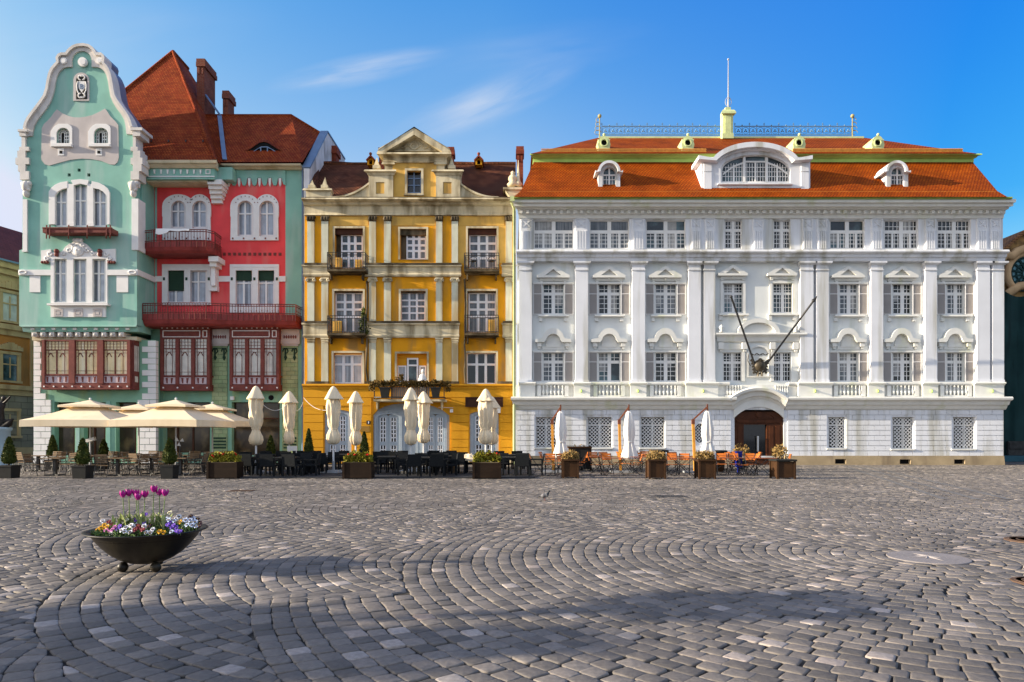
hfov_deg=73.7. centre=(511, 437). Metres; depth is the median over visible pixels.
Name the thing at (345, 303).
window
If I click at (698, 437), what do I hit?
oval window
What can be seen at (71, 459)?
garden chair
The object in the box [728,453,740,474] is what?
folding chair
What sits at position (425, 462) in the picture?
wicker chair
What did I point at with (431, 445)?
door
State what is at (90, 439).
patio heater
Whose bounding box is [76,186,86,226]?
window
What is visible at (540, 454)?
folding chair
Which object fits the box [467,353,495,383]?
window
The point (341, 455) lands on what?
black table
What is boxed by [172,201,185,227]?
window
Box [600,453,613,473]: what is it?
folding chair
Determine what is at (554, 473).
folding chair
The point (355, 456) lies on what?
geraniums
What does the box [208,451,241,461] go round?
geraniums
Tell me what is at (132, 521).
leaf tuft
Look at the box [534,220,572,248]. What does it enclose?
window
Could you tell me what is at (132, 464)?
garden chair
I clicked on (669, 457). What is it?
folding chair
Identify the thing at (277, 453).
wicker chair
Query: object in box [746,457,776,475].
folding table
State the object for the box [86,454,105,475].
garden chair
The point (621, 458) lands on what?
folding table
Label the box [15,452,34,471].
garden chair
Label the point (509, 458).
black table
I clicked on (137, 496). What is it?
tulip
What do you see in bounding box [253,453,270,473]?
wicker chair
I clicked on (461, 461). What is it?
wicker chair
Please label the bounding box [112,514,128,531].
leaf tuft
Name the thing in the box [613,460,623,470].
folding chair
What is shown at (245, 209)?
window
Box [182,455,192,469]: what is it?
bistro table
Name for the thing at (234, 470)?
flower box
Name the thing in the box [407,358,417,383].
balcony door
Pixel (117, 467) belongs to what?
bistro table
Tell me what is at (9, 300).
window
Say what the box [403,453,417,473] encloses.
wicker chair
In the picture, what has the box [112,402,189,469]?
open parasol
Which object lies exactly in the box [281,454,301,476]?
wicker chair
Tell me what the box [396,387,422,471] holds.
closed parasol
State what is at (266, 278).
window
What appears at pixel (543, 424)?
window
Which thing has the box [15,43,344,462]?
art nouveau house
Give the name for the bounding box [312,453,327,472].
wicker chair
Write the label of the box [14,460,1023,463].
ground
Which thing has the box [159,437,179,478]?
cypress pot
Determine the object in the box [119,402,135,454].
shop window
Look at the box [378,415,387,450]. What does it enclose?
door
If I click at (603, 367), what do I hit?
window
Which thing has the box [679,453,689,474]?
folding chair
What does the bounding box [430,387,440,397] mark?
trough planter
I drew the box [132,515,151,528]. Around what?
leaf tuft
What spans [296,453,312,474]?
wicker chair
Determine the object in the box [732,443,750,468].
potted bush
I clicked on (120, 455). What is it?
garden chair
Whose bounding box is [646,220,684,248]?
window
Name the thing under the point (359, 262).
balcony box
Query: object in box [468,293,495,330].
window
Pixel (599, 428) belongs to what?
window
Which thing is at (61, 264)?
window
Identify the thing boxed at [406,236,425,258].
window
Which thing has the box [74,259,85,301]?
window
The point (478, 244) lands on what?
window
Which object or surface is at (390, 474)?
cafe floor
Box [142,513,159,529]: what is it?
leaf tuft
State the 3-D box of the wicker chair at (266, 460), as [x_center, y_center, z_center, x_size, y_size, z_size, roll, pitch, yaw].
[-9.683,1.110,27.230,0.610,0.880,0.620,0,0,3]
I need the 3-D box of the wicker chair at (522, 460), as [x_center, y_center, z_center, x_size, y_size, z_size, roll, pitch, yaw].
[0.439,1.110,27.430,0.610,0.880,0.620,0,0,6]
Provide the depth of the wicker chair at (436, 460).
26.97 m
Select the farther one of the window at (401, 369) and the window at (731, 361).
the window at (401, 369)
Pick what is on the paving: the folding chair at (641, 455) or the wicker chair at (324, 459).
the folding chair at (641, 455)
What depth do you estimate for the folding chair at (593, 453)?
32.12 m
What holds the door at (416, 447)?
in the yellow house at (414, 219)
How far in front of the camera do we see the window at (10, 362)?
47.00 m
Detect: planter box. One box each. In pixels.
[560,459,579,477]
[645,459,666,478]
[693,459,716,478]
[768,459,796,478]
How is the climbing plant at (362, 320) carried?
on the yellow house at (414, 219)
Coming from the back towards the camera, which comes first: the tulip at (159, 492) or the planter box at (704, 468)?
the planter box at (704, 468)
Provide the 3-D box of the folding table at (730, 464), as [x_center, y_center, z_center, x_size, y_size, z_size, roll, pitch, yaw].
[9.258,1.230,28.798,1.040,0.751,0.696,0,0,-3]
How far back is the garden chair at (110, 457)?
33.49 m
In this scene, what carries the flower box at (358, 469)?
on the paving
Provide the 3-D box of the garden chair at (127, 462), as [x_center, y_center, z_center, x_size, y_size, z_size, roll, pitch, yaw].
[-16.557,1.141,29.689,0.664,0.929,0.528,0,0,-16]
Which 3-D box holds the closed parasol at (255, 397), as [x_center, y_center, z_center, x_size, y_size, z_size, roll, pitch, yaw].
[-11.246,-0.330,30.022,1.100,3.860,0.883,0,0,0]
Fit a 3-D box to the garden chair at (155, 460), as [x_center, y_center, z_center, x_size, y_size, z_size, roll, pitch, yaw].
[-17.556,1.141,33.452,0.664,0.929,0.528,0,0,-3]
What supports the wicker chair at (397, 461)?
on the cafe floor
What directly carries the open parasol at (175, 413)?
on the paving
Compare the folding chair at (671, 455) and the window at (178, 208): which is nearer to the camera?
the folding chair at (671, 455)
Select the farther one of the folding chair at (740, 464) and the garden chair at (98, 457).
the folding chair at (740, 464)
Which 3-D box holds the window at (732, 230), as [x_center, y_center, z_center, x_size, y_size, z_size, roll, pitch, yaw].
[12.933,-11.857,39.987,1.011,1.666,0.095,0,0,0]
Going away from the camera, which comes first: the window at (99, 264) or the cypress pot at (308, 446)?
the cypress pot at (308, 446)
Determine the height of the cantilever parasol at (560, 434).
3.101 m
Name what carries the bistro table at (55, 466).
on the paving
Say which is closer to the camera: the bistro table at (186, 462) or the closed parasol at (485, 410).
the closed parasol at (485, 410)
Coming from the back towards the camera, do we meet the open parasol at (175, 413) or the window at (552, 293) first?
the window at (552, 293)
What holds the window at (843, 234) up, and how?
in the town palace
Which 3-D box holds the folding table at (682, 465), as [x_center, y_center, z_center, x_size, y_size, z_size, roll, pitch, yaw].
[7.105,1.230,28.498,1.040,0.751,0.696,0,0,-1]
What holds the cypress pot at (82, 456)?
on the paving
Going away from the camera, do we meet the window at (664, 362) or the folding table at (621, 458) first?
the folding table at (621, 458)
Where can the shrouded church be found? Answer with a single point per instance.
(1014, 352)
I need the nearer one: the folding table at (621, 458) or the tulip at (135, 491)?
the tulip at (135, 491)
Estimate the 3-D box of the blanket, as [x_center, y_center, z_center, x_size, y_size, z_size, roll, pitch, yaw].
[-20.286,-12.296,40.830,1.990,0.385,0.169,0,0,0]
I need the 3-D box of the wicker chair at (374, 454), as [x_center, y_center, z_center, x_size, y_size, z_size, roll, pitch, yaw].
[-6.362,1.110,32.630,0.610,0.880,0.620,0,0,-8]
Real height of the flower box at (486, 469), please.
0.649 m
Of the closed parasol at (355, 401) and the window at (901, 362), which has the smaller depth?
the closed parasol at (355, 401)
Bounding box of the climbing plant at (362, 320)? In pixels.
[357,306,370,334]
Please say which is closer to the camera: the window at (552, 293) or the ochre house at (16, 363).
the window at (552, 293)
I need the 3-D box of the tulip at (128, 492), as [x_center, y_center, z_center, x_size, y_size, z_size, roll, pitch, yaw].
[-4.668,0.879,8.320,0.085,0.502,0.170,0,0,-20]
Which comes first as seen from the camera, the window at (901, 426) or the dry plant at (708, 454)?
the dry plant at (708, 454)
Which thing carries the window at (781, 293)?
in the town palace
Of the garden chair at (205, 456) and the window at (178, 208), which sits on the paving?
the garden chair at (205, 456)
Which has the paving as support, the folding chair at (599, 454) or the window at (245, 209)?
the folding chair at (599, 454)
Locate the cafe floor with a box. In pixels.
[240,467,534,478]
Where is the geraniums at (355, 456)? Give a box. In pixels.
[343,450,372,461]
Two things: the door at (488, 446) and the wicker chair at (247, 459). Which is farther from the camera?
the door at (488, 446)
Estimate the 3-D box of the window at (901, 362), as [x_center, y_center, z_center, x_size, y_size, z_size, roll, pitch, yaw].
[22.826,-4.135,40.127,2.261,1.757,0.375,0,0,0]
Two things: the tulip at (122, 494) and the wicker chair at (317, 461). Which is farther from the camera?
the wicker chair at (317, 461)
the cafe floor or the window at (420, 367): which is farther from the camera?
the window at (420, 367)
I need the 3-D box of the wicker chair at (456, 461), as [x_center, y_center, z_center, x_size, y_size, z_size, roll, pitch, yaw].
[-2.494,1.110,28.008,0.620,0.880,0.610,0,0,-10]
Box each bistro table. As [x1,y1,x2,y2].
[28,455,51,470]
[39,457,69,475]
[107,458,129,475]
[140,457,161,473]
[177,457,190,475]
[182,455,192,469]
[195,456,209,472]
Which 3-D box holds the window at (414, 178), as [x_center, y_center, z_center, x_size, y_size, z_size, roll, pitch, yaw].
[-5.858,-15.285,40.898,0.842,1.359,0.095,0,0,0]
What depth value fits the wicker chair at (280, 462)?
28.98 m
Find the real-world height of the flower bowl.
0.491 m
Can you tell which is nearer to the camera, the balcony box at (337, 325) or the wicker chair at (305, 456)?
the wicker chair at (305, 456)
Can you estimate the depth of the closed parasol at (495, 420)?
33.23 m
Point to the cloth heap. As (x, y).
(468, 456)
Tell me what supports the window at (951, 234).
in the town palace
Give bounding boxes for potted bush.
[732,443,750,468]
[771,443,787,458]
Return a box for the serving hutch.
[567,446,591,470]
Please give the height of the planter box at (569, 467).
0.750 m
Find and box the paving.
[0,465,1023,681]
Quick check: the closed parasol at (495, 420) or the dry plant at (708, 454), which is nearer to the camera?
the dry plant at (708, 454)
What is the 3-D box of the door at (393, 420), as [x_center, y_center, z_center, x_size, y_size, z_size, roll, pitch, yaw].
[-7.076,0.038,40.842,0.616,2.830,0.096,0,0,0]
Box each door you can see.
[88,402,105,457]
[328,427,337,451]
[338,413,347,461]
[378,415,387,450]
[388,414,398,450]
[405,413,419,453]
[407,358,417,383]
[426,415,435,452]
[436,414,444,451]
[473,414,483,454]
[484,444,494,451]
[734,411,782,464]
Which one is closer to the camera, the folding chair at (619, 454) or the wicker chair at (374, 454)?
the folding chair at (619, 454)
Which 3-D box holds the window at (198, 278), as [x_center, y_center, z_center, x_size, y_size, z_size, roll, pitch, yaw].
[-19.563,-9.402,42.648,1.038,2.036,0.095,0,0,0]
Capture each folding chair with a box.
[539,452,551,469]
[545,453,555,474]
[556,453,562,474]
[579,452,588,470]
[587,454,602,475]
[588,452,601,471]
[598,452,610,470]
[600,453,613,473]
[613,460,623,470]
[617,453,632,473]
[627,454,642,474]
[632,453,642,472]
[640,451,647,468]
[666,452,676,471]
[666,453,678,474]
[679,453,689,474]
[716,453,728,474]
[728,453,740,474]
[734,454,749,475]
[743,454,760,474]
[744,453,757,474]
[747,452,762,470]
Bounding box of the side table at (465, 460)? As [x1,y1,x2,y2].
[453,459,472,473]
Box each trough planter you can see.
[379,387,390,397]
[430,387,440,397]
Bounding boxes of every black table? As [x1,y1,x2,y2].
[249,456,255,474]
[274,457,299,475]
[335,454,346,469]
[377,456,395,473]
[417,457,437,475]
[441,455,459,472]
[502,457,521,474]
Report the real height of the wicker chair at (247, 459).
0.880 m
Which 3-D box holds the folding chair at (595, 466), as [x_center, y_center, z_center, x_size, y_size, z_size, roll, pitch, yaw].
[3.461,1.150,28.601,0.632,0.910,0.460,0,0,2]
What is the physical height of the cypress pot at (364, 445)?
1.950 m
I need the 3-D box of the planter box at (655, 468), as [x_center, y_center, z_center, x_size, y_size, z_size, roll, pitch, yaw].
[5.586,1.225,26.547,0.723,0.750,0.753,0,0,0]
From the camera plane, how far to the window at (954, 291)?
39.99 m
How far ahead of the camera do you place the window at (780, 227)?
39.97 m
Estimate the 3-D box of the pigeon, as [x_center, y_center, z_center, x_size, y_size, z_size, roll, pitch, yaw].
[0.815,1.474,17.367,0.346,0.252,0.124,0,0,0]
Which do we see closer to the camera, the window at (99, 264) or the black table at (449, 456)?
the black table at (449, 456)
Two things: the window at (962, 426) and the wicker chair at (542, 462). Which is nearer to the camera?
the wicker chair at (542, 462)
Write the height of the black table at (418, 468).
0.745 m
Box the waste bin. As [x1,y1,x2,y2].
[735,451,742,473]
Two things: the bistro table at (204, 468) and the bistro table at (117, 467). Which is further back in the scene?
the bistro table at (204, 468)
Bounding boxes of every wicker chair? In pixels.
[239,454,256,475]
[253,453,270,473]
[255,453,273,474]
[259,454,279,476]
[274,453,293,474]
[275,451,286,456]
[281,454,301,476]
[294,453,309,472]
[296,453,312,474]
[303,453,321,475]
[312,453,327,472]
[322,452,339,471]
[337,451,348,467]
[373,451,385,469]
[374,452,388,472]
[388,451,402,469]
[392,452,407,472]
[395,454,410,475]
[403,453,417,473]
[406,454,421,476]
[412,453,427,473]
[427,451,437,461]
[429,454,443,476]
[431,453,446,473]
[432,453,448,473]
[438,452,450,471]
[444,453,458,475]
[451,453,465,473]
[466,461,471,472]
[498,453,509,473]
[511,451,524,468]
[514,453,529,473]
[515,454,530,475]
[531,453,544,474]
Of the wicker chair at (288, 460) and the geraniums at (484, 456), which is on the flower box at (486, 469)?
the geraniums at (484, 456)
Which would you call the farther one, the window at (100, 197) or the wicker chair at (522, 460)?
the window at (100, 197)
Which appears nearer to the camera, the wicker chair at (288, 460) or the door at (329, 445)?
the wicker chair at (288, 460)
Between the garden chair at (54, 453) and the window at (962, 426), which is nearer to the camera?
the garden chair at (54, 453)
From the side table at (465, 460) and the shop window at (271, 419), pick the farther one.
the shop window at (271, 419)
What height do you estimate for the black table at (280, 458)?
0.745 m
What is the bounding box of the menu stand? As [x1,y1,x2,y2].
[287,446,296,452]
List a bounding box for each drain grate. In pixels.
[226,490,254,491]
[654,495,687,496]
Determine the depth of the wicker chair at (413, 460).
26.97 m
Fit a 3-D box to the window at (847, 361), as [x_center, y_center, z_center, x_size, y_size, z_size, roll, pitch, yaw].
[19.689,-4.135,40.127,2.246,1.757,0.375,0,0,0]
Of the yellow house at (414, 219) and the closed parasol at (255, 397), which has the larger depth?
the yellow house at (414, 219)
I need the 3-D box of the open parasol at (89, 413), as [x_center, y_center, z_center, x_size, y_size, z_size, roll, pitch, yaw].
[-18.220,-0.055,29.500,3.614,3.310,3.614,0,0,-3]
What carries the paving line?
on the paving
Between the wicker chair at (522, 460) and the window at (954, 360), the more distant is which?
the window at (954, 360)
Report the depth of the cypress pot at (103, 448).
34.37 m
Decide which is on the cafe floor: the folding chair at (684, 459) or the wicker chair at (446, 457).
the wicker chair at (446, 457)
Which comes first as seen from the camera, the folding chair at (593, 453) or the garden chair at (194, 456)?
the folding chair at (593, 453)
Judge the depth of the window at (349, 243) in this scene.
40.99 m
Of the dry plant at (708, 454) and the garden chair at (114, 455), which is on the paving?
the garden chair at (114, 455)
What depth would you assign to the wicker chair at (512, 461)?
33.52 m
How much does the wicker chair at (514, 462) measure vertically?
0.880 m
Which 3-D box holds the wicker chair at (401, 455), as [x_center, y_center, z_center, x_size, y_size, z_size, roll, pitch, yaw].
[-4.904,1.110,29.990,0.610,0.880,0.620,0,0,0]
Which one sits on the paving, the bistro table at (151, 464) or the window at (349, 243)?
the bistro table at (151, 464)
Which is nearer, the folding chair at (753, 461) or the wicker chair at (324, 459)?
the wicker chair at (324, 459)
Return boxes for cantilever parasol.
[543,405,567,472]
[609,404,638,472]
[681,404,715,472]
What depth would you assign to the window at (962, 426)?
40.02 m
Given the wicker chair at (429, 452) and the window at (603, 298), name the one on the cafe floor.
the wicker chair at (429, 452)
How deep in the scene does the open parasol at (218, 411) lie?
33.22 m
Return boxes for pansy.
[90,522,197,536]
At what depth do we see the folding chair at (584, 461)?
32.49 m
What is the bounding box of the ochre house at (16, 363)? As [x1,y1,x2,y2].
[0,226,33,458]
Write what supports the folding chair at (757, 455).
on the paving
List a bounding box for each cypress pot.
[0,436,21,477]
[44,434,59,469]
[71,437,94,478]
[97,439,110,468]
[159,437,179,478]
[265,435,276,463]
[304,428,313,451]
[359,431,369,451]
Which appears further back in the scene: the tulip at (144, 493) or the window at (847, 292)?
the window at (847, 292)
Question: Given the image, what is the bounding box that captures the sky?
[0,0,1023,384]
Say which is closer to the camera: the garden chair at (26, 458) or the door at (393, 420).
the garden chair at (26, 458)
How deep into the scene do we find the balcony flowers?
39.28 m
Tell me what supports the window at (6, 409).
in the ochre house at (16, 363)
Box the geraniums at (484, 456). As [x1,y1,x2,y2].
[472,450,501,461]
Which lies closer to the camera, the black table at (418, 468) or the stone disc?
the stone disc
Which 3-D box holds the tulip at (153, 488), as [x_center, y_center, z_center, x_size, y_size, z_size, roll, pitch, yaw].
[-4.314,0.854,8.282,0.132,0.552,0.128,0,0,-30]
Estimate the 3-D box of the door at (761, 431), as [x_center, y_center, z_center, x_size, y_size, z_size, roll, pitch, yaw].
[14.429,-0.088,39.957,2.895,3.388,0.405,0,0,0]
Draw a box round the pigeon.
[538,490,549,499]
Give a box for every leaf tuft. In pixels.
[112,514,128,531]
[121,514,136,529]
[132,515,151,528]
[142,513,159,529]
[154,512,173,528]
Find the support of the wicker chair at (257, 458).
on the cafe floor
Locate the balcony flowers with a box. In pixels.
[368,373,450,391]
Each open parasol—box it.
[19,398,150,474]
[108,398,235,473]
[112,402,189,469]
[192,402,249,469]
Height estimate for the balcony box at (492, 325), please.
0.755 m
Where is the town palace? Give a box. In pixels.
[510,58,1015,464]
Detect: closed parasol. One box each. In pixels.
[246,386,271,473]
[276,391,302,470]
[320,386,342,472]
[347,391,363,450]
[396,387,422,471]
[416,391,432,468]
[477,389,493,461]
[489,396,500,451]
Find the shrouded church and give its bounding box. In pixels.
[1003,230,1023,461]
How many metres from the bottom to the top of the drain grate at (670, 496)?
0.032 m
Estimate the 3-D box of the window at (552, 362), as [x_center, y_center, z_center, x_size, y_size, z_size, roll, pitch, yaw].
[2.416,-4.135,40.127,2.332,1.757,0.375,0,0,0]
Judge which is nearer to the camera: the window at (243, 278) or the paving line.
the paving line
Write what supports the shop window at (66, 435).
in the art nouveau house at (122, 303)
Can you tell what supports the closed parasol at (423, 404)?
on the cafe floor
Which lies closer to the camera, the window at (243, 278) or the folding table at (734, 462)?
the folding table at (734, 462)
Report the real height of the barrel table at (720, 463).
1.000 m
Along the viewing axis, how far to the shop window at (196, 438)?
42.86 m
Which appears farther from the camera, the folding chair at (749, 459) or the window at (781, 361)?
the window at (781, 361)
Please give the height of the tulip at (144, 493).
0.488 m
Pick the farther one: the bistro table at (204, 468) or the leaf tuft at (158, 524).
the bistro table at (204, 468)
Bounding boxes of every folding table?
[546,458,560,474]
[590,456,612,472]
[604,457,628,475]
[631,456,645,472]
[671,458,694,475]
[717,457,743,475]
[724,455,747,470]
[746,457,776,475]
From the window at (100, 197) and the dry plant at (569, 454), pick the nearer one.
the dry plant at (569, 454)
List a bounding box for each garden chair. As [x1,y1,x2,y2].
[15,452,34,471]
[21,454,44,475]
[43,451,62,470]
[47,452,66,471]
[59,453,75,474]
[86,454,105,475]
[93,454,114,476]
[100,451,118,469]
[103,451,122,470]
[118,452,133,470]
[121,453,140,473]
[122,453,141,474]
[126,453,147,474]
[128,454,150,475]
[141,451,158,468]
[144,451,160,469]
[150,454,168,475]
[183,453,200,474]
[188,451,200,466]
[189,454,208,475]
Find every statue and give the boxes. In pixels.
[0,396,13,464]
[418,369,426,380]
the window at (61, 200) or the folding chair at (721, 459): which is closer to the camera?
the folding chair at (721, 459)
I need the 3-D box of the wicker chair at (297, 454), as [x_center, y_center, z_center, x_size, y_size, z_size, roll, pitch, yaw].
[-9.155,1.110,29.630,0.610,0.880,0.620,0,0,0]
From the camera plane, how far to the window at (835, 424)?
40.02 m
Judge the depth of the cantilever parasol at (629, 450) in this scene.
31.06 m
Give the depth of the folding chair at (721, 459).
29.70 m
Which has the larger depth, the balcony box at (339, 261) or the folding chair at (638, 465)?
the balcony box at (339, 261)
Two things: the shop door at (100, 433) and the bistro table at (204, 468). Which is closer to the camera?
the bistro table at (204, 468)
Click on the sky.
(491, 78)
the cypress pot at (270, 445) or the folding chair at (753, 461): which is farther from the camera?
the cypress pot at (270, 445)
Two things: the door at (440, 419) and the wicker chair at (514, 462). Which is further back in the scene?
the door at (440, 419)
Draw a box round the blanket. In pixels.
[155,228,189,234]
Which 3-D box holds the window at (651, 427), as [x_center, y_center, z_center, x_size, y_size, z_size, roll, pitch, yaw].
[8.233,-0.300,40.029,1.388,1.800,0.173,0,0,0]
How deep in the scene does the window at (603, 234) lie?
40.00 m
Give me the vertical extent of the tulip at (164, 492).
0.510 m
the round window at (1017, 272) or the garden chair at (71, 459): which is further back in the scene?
the round window at (1017, 272)
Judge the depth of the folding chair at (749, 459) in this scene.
29.53 m
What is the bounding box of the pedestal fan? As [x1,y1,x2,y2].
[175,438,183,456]
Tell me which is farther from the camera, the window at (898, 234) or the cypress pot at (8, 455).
the window at (898, 234)
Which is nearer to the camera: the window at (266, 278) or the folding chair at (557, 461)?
the folding chair at (557, 461)
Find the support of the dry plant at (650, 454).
in the planter box at (655, 468)
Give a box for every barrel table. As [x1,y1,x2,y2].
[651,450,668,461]
[712,450,727,471]
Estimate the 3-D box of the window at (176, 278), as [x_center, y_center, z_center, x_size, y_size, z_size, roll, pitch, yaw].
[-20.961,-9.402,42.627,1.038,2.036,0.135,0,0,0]
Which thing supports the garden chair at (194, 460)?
on the paving
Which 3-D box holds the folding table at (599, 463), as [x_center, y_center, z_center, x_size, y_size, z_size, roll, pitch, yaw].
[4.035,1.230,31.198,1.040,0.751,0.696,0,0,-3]
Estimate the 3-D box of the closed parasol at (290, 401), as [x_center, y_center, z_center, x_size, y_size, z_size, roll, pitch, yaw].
[-10.885,-0.330,33.390,1.100,3.860,0.898,0,0,-40]
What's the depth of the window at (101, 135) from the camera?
40.68 m
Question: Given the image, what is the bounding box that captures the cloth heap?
[464,453,472,458]
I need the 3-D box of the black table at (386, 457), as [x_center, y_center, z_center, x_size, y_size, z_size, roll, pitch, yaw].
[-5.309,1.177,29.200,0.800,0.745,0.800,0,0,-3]
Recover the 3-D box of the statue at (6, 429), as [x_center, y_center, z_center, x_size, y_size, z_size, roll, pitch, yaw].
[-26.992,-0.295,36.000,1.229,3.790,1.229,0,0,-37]
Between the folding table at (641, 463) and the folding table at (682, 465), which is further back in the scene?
the folding table at (641, 463)
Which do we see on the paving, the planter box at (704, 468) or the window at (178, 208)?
the planter box at (704, 468)
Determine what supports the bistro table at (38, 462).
on the paving
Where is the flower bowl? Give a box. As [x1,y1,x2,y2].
[80,522,208,571]
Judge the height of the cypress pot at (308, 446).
2.097 m
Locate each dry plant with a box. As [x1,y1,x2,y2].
[560,449,579,458]
[645,449,665,460]
[695,450,715,458]
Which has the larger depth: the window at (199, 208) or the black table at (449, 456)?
the window at (199, 208)
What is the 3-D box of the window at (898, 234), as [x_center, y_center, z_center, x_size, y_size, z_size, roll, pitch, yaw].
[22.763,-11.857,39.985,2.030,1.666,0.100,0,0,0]
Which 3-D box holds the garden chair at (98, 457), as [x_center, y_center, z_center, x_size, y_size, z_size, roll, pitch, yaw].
[-16.527,1.141,27.660,0.528,0.929,0.664,0,0,-5]
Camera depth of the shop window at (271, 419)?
42.86 m
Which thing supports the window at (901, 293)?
in the town palace
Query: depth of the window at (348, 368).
41.02 m
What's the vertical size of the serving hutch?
1.160 m
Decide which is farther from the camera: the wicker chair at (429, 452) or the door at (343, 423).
the door at (343, 423)
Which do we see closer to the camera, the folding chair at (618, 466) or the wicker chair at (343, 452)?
the folding chair at (618, 466)
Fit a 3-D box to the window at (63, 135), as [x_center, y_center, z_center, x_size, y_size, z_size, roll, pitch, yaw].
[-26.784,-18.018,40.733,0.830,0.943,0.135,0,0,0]
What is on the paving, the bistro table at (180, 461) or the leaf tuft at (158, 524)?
the bistro table at (180, 461)
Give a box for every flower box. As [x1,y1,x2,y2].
[206,461,243,478]
[342,461,374,478]
[472,462,500,478]
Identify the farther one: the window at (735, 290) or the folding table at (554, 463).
the window at (735, 290)
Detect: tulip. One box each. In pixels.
[118,490,128,526]
[125,489,132,523]
[131,489,143,518]
[134,493,144,523]
[141,490,152,524]
[150,485,160,526]
[156,488,162,526]
[157,489,168,528]
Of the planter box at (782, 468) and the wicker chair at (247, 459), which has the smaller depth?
the planter box at (782, 468)
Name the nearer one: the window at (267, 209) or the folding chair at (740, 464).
the folding chair at (740, 464)
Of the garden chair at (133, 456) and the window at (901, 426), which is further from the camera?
the window at (901, 426)
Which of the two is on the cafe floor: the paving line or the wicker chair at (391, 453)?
the wicker chair at (391, 453)
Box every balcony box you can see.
[333,321,341,332]
[335,257,341,268]
[355,259,361,268]
[488,320,494,332]
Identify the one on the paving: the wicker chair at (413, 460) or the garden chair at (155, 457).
the garden chair at (155, 457)
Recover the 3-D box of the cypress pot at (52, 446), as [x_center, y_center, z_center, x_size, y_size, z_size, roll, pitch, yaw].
[-22.866,0.727,33.986,0.612,1.745,0.634,0,0,0]
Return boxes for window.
[0,281,18,324]
[0,342,22,383]
[4,408,22,437]
[55,259,66,301]
[56,189,66,226]
[58,129,68,142]
[58,402,74,454]
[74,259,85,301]
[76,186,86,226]
[94,259,105,301]
[95,189,106,226]
[96,129,107,142]
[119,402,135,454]
[167,402,209,452]
[169,271,183,301]
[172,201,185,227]
[191,271,206,301]
[193,201,206,227]
[234,402,279,454]
[236,271,251,305]
[238,201,252,235]
[259,271,273,305]
[260,201,274,235]
[335,293,362,330]
[335,355,361,382]
[341,235,362,266]
[398,366,406,383]
[401,293,425,320]
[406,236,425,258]
[408,172,420,192]
[419,366,425,375]
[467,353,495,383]
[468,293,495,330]
[469,235,496,266]
[533,284,572,314]
[533,352,572,381]
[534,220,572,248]
[536,417,556,446]
[588,417,610,446]
[589,220,628,248]
[589,284,629,314]
[589,352,629,381]
[641,417,662,446]
[645,284,685,314]
[645,352,685,381]
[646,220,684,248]
[695,424,702,442]
[723,284,741,312]
[723,353,740,381]
[724,220,740,248]
[772,284,790,312]
[772,353,789,381]
[773,220,788,248]
[828,417,843,447]
[829,220,862,248]
[829,284,867,314]
[829,352,867,381]
[883,284,921,314]
[883,352,921,381]
[884,220,915,248]
[892,417,911,448]
[937,220,968,248]
[937,284,973,314]
[937,352,973,381]
[953,417,972,448]
[1011,257,1023,291]
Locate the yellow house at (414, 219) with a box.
[301,127,523,463]
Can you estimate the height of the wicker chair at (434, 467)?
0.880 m
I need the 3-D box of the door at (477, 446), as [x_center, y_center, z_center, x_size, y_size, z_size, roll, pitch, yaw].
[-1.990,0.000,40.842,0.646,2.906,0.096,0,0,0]
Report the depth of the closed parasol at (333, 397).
30.01 m
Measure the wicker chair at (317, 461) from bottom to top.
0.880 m
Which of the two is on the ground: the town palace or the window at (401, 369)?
the town palace
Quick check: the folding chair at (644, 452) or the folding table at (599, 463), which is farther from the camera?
the folding chair at (644, 452)
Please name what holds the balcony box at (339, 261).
on the yellow house at (414, 219)
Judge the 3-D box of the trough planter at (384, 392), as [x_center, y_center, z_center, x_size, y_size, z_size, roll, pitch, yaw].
[-7.311,-2.572,39.295,0.668,0.626,0.290,0,0,0]
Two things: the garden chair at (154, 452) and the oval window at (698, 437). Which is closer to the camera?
the garden chair at (154, 452)
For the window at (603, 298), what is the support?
in the town palace
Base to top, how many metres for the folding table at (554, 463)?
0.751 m
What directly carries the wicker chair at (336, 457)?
on the cafe floor
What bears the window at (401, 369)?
in the yellow house at (414, 219)
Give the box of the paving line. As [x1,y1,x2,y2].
[841,465,1009,498]
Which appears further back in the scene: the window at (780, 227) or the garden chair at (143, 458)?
the window at (780, 227)
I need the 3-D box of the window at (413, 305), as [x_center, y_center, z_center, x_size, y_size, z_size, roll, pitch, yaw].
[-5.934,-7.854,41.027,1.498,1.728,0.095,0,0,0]
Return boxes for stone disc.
[886,551,971,564]
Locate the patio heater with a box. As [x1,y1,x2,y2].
[85,437,95,442]

